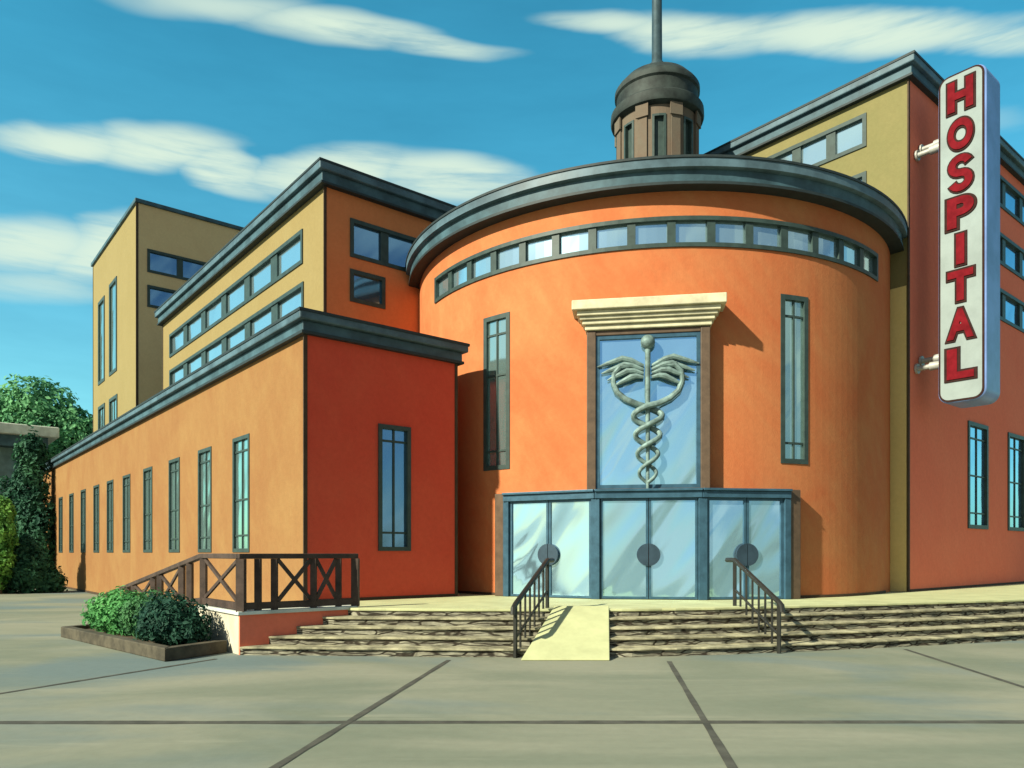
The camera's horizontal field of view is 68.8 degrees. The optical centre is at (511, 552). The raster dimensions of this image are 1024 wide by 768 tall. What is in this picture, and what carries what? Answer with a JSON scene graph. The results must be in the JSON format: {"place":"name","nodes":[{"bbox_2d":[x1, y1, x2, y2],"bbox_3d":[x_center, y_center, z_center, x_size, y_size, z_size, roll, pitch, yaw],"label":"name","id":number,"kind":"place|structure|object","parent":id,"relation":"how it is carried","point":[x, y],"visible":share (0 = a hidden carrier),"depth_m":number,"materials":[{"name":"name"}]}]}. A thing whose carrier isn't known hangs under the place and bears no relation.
{"place":"outdoors","nodes":[
{"label":"outdoors","id":0,"kind":"place"},
{"bbox_2d":[0,588,1023,767],"bbox_3d":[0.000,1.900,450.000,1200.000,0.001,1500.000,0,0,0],"label":"ground","id":1,"kind":"structure","parent":0,"point":[888,683],"depth_m":9.26,"materials":[{"name":"grey concrete"}]},
{"bbox_2d":[0,495,19,593],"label":"bush","id":2,"kind":"object","parent":1,"relation":"on","point":[9,537],"visible":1,"depth_m":34.40,"materials":[{"name":"green plant"}]},
{"bbox_2d":[0,422,58,502],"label":"pavilion","id":3,"kind":"structure","parent":1,"relation":"on","point":[10,433],"depth_m":47.36,"materials":[{"name":"grey concrete"}]},
{"bbox_2d":[0,424,55,567],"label":"ivy","id":4,"kind":"object","parent":3,"relation":"attached to","point":[34,516],"visible":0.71,"depth_m":42.52,"materials":[{"name":"green plant"}]},
{"bbox_2d":[2,530,67,593],"bbox_3d":[-23.448,0.450,35.662,4.241,3.083,2.104,0,0,0],"label":"bush","id":5,"kind":"object","parent":1,"relation":"on","point":[32,570],"visible":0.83,"depth_m":35.27,"materials":[{"name":"green plant"}]},
{"bbox_2d":[0,373,92,539],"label":"tree","id":6,"kind":"object","parent":1,"relation":"on","point":[18,405],"visible":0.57,"depth_m":66.83,"materials":[{"name":"green plant"}]},
{"bbox_2d":[42,414,92,459],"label":"tree","id":7,"kind":"object","parent":1,"relation":"on","point":[88,432],"visible":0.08,"depth_m":67.36,"materials":[{"name":"green plant"}]},
{"bbox_2d":[61,624,226,660],"bbox_3d":[-7.973,1.780,15.773,2.002,0.240,6.649,0,0,-39],"label":"planter","id":8,"kind":"object","parent":1,"relation":"on","point":[118,642],"visible":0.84,"depth_m":14.07,"materials":[{"name":"brown concrete"}]},
{"bbox_2d":[79,585,141,635],"bbox_3d":[-8.594,1.252,16.462,1.605,1.090,2.302,0,0,-27],"label":"shrub","id":9,"kind":"object","parent":8,"relation":"on","point":[99,616],"visible":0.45,"depth_m":16.00,"materials":[{"name":"green plant"}]},
{"bbox_2d":[115,587,172,639],"bbox_3d":[-7.521,1.256,15.551,1.632,1.100,1.337,0,0,33],"label":"shrub","id":10,"kind":"object","parent":8,"relation":"on","point":[130,607],"visible":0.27,"depth_m":15.21,"materials":[{"name":"green plant"}]},
{"bbox_2d":[131,589,211,645],"bbox_3d":[-6.567,1.262,14.561,1.692,1.077,1.572,0,0,0],"label":"shrub","id":11,"kind":"object","parent":8,"relation":"on","point":[175,622],"visible":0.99,"depth_m":14.11,"materials":[{"name":"green plant"}]},
{"bbox_2d":[195,605,357,654],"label":"access ramp","id":12,"kind":"structure","parent":1,"relation":"on","point":[234,629],"depth_m":14.43,"materials":[{"name":"stone"}]},
{"bbox_2d":[105,553,359,611],"bbox_3d":[-7.754,0.940,19.126,2.571,1.860,11.571,0,0,-39],"label":"ramp railing","id":13,"kind":"object","parent":12,"relation":"on","point":[184,573],"visible":0.8,"depth_m":14.97,"materials":[{"name":"brown wood"}]},
{"bbox_2d":[0,649,1023,767],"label":"paving joints","id":14,"kind":"object","parent":1,"relation":"on","point":[726,757],"visible":1,"depth_m":8.42,"materials":[{"name":"grey concrete"}]},
{"bbox_2d":[43,0,1023,605],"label":"hospital building","id":15,"kind":"structure","parent":1,"relation":"on","point":[659,358],"depth_m":19.30,"materials":[{"name":"orange paint"}]},
{"bbox_2d":[59,497,62,552],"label":"window","id":16,"kind":"structure","parent":15,"relation":"in","point":[61,498],"depth_m":41.61,"materials":[{"name":"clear glass"}]},
{"bbox_2d":[69,493,73,552],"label":"window","id":17,"kind":"structure","parent":15,"relation":"in","point":[71,496],"depth_m":39.35,"materials":[{"name":"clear glass"}]},
{"bbox_2d":[81,489,85,552],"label":"window","id":18,"kind":"structure","parent":15,"relation":"in","point":[83,492],"depth_m":36.83,"materials":[{"name":"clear glass"}]},
{"bbox_2d":[93,484,98,552],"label":"window","id":19,"kind":"structure","parent":15,"relation":"in","point":[95,488],"depth_m":34.44,"materials":[{"name":"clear glass"}]},
{"bbox_2d":[98,295,104,385],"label":"window","id":20,"kind":"structure","parent":15,"relation":"in","point":[101,304],"depth_m":47.28,"materials":[{"name":"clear glass"}]},
{"bbox_2d":[98,403,104,428],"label":"window","id":21,"kind":"structure","parent":15,"relation":"in","point":[101,409],"depth_m":47.28,"materials":[{"name":"clear glass"}]},
{"bbox_2d":[107,479,113,552],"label":"window","id":22,"kind":"structure","parent":15,"relation":"in","point":[110,484],"depth_m":32.20,"materials":[{"name":"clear glass"}]},
{"bbox_2d":[109,276,116,376],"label":"window","id":23,"kind":"structure","parent":15,"relation":"in","point":[113,285],"depth_m":44.67,"materials":[{"name":"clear glass"}]},
{"bbox_2d":[109,394,117,422],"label":"window","id":24,"kind":"structure","parent":15,"relation":"in","point":[113,401],"depth_m":44.67,"materials":[{"name":"clear glass"}]},
{"bbox_2d":[123,474,129,552],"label":"window","id":25,"kind":"structure","parent":15,"relation":"in","point":[126,479],"depth_m":29.96,"materials":[{"name":"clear glass"}]},
{"bbox_2d":[143,466,151,551],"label":"window","id":26,"kind":"structure","parent":15,"relation":"in","point":[147,472],"depth_m":27.45,"materials":[{"name":"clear glass"}]},
{"bbox_2d":[147,284,175,308],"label":"window","id":27,"kind":"structure","parent":15,"relation":"in","point":[156,296],"depth_m":40.79,"materials":[{"name":"blue glass"}]},
{"bbox_2d":[168,457,179,551],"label":"window","id":28,"kind":"structure","parent":15,"relation":"in","point":[174,464],"depth_m":24.79,"materials":[{"name":"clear glass"}]},
{"bbox_2d":[147,248,205,280],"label":"window","id":29,"kind":"structure","parent":15,"relation":"in","point":[161,263],"depth_m":41.27,"materials":[{"name":"blue glass"}]},
{"bbox_2d":[198,446,211,551],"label":"window","id":30,"kind":"structure","parent":15,"relation":"in","point":[204,455],"depth_m":22.22,"materials":[{"name":"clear glass"}]},
{"bbox_2d":[169,229,302,357],"bbox_3d":[-11.381,-9.774,29.632,0.170,1.092,15.004,0,0,-39],"label":"window","id":31,"kind":"structure","parent":15,"relation":"in","point":[288,256],"depth_m":28.12,"materials":[{"name":"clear glass"}]},
{"bbox_2d":[169,281,303,385],"bbox_3d":[-11.361,-8.098,29.608,0.170,1.055,15.067,0,0,-39],"label":"window","id":32,"kind":"structure","parent":15,"relation":"in","point":[293,298],"depth_m":28.04,"materials":[{"name":"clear glass"}]},
{"bbox_2d":[232,433,249,551],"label":"window","id":33,"kind":"structure","parent":15,"relation":"in","point":[241,444],"depth_m":19.98,"materials":[{"name":"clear glass"}]},
{"bbox_2d":[350,268,385,308],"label":"window","id":34,"kind":"structure","parent":15,"relation":"in","point":[368,289],"depth_m":23.54,"materials":[{"name":"blue glass"}]},
{"bbox_2d":[350,218,415,271],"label":"window","id":35,"kind":"structure","parent":15,"relation":"in","point":[369,242],"depth_m":23.83,"materials":[{"name":"blue glass"}]},
{"bbox_2d":[378,423,410,550],"bbox_3d":[-2.891,-1.575,18.240,0.900,3.050,0.170,0,0,-39],"label":"window","id":36,"kind":"structure","parent":15,"relation":"in","point":[394,442],"depth_m":18.23,"materials":[{"name":"blue glass"}]},
{"bbox_2d":[483,312,509,470],"bbox_3d":[-0.375,-4.250,19.865,0.922,4.100,0.162,0,0,40],"label":"window","id":37,"kind":"structure","parent":15,"relation":"in","point":[496,328],"depth_m":19.84,"materials":[{"name":"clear glass"}]},
{"bbox_2d":[510,501,548,596],"bbox_3d":[0.439,-0.105,19.018,1.074,2.420,0.140,0,0,27],"label":"door","id":38,"kind":"structure","parent":15,"relation":"in","point":[529,520],"depth_m":19.06,"materials":[{"name":"blue glass"}]},
{"bbox_2d":[548,499,590,597],"bbox_3d":[1.433,-0.105,18.503,1.134,2.420,0.140,0,0,27],"label":"door","id":39,"kind":"structure","parent":15,"relation":"in","point":[569,544],"depth_m":18.52,"materials":[{"name":"blue glass"}]},
{"bbox_2d":[601,498,647,598],"bbox_3d":[2.714,-0.105,18.083,1.139,2.420,0.140,0,0,9],"label":"door","id":40,"kind":"structure","parent":15,"relation":"in","point":[624,522],"depth_m":18.10,"materials":[{"name":"blue glass"}]},
{"bbox_2d":[587,325,709,489],"bbox_3d":[3.290,-3.430,18.158,2.920,3.940,0.390,0,0,9],"label":"window","id":41,"kind":"structure","parent":15,"relation":"in","point":[683,461],"depth_m":18.05,"materials":[{"name":"blue glass"}]},
{"bbox_2d":[434,215,877,303],"bbox_3d":[3.606,-7.750,19.698,12.390,0.740,3.287,0,0,8],"label":"window","id":42,"kind":"structure","parent":15,"relation":"in","point":[687,230],"depth_m":18.55,"materials":[{"name":"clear glass"}]},
{"bbox_2d":[649,498,697,598],"bbox_3d":[3.856,-0.105,17.905,1.139,2.420,0.140,0,0,9],"label":"door","id":43,"kind":"structure","parent":15,"relation":"in","point":[673,522],"depth_m":17.92,"materials":[{"name":"blue glass"}]},
{"bbox_2d":[707,498,746,598],"bbox_3d":[5.133,-0.105,17.891,0.987,2.420,0.140,0,0,-9],"label":"door","id":44,"kind":"structure","parent":15,"relation":"in","point":[726,517],"depth_m":17.89,"materials":[{"name":"blue glass"}]},
{"bbox_2d":[746,498,782,598],"bbox_3d":[6.094,-0.105,18.037,0.927,2.420,0.140,0,0,-9],"label":"door","id":45,"kind":"structure","parent":15,"relation":"in","point":[764,516],"depth_m":18.06,"materials":[{"name":"blue glass"}]},
{"bbox_2d":[781,294,807,464],"bbox_3d":[6.952,-4.275,18.513,0.822,4.150,0.160,0,0,-19],"label":"window","id":46,"kind":"structure","parent":15,"relation":"in","point":[794,309],"depth_m":18.49,"materials":[{"name":"clear glass"}]},
{"bbox_2d":[767,113,866,165],"bbox_3d":[8.861,-12.700,24.655,0.170,1.000,5.700,0,0,-39],"label":"window","id":47,"kind":"structure","parent":15,"relation":"in","point":[847,137],"depth_m":23.28,"materials":[{"name":"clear glass"}]},
{"bbox_2d":[851,171,866,182],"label":"window","id":48,"kind":"structure","parent":15,"relation":"in","point":[862,176],"depth_m":22.49,"materials":[{"name":"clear glass"}]},
{"bbox_2d":[914,64,999,407],"bbox_3d":[12.683,-8.800,21.338,1.225,9.200,1.840,0,0,-39],"label":"hospital sign","id":49,"kind":"object","parent":15,"relation":"attached to","point":[965,361],"visible":1,"depth_m":20.68,"materials":[{"name":"metal"}]},
{"bbox_2d":[968,421,988,528],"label":"window","id":50,"kind":"structure","parent":15,"relation":"in","point":[978,434],"depth_m":25.01,"materials":[{"name":"blue glass"}]},
{"bbox_2d":[1000,175,1023,226],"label":"window","id":51,"kind":"structure","parent":15,"relation":"in","point":[1011,200],"depth_m":27.07,"materials":[{"name":"blue glass"}]},
{"bbox_2d":[1000,232,1023,279],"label":"window","id":52,"kind":"structure","parent":15,"relation":"in","point":[1011,254],"depth_m":27.06,"materials":[{"name":"blue glass"}]},
{"bbox_2d":[1000,288,1023,332],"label":"window","id":53,"kind":"structure","parent":15,"relation":"in","point":[1011,308],"depth_m":27.07,"materials":[{"name":"blue glass"}]},
{"bbox_2d":[1008,432,1023,530],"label":"window","id":54,"kind":"structure","parent":15,"relation":"in","point":[1015,442],"depth_m":27.23,"materials":[{"name":"blue glass"}]},
{"bbox_2d":[240,583,1023,656],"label":"stone steps","id":55,"kind":"structure","parent":1,"relation":"on","point":[469,625],"depth_m":15.04,"materials":[{"name":"beige stone"}]},
{"bbox_2d":[510,558,554,657],"bbox_3d":[0.423,1.000,14.485,0.100,1.800,2.342,0,0,21],"label":"handrail","id":56,"kind":"object","parent":55,"relation":"on","point":[527,587],"visible":1,"depth_m":14.26,"materials":[{"name":"metal"}]},
{"bbox_2d":[521,606,609,659],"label":"entrance ramp","id":57,"kind":"structure","parent":55,"relation":"on","point":[573,633],"depth_m":13.94,"materials":[{"name":"beige concrete"}]},
{"bbox_2d":[725,558,784,653],"bbox_3d":[4.868,1.000,15.089,0.100,1.800,2.250,0,0,-11],"label":"handrail","id":58,"kind":"object","parent":55,"relation":"on","point":[762,586],"visible":1,"depth_m":14.97,"materials":[{"name":"metal"}]},
{"bbox_2d":[0,0,1023,416],"label":"sky","id":59,"kind":"structure","parent":0,"point":[212,109],"materials":[{"name":"blue"}]}
]}

